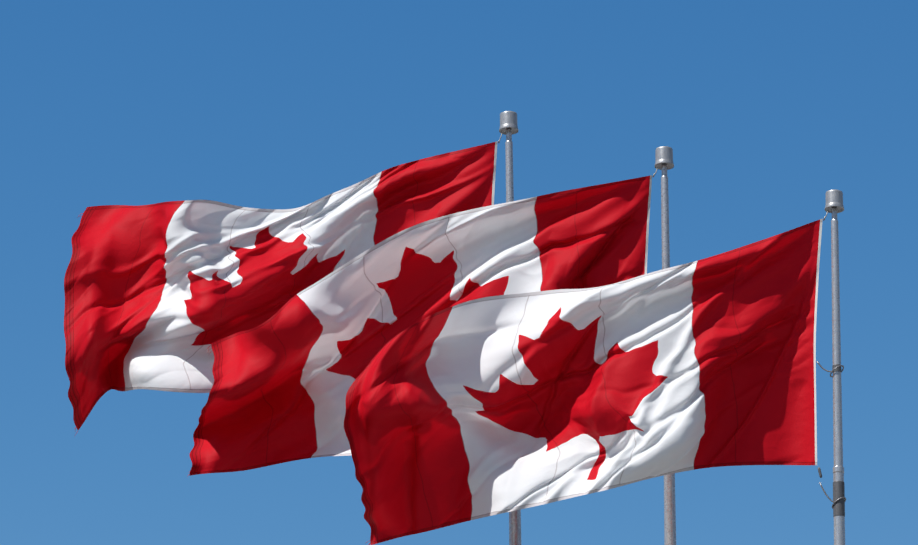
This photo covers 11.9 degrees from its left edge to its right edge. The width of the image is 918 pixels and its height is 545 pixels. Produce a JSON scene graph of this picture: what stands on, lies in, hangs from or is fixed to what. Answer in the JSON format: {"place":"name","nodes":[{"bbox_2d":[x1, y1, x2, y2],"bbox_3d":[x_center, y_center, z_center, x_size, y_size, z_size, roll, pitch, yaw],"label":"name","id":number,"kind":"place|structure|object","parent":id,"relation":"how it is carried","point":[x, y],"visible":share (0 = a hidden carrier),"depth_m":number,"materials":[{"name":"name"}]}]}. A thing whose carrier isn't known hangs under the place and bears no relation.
{"place":"outdoors","nodes":[
{"label":"outdoors","id":0,"kind":"place"},
{"bbox_2d":[0,0,917,544],"label":"sky","id":1,"kind":"structure","parent":0,"point":[764,108],"materials":[{"name":"blue"}]},
{"label":"ground","id":2,"kind":"structure","parent":0,"visible":0},
{"bbox_2d":[64,111,520,544],"bbox_3d":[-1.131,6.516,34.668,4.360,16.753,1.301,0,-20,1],"label":"flag","id":3,"kind":"object","parent":2,"relation":"on","point":[162,296],"visible":0.67,"depth_m":37.03,"materials":[{"name":"fabric"}]},
{"bbox_2d":[187,146,675,544],"bbox_3d":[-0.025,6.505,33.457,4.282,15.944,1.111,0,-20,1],"label":"flag","id":4,"kind":"object","parent":2,"relation":"on","point":[289,372],"visible":0.52,"depth_m":35.79,"materials":[{"name":"fabric"}]},
{"bbox_2d":[344,189,845,544],"bbox_3d":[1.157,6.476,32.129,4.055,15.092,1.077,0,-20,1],"label":"flag","id":5,"kind":"object","parent":2,"relation":"on","point":[477,409],"visible":1,"depth_m":34.20,"materials":[{"name":"fabric"}]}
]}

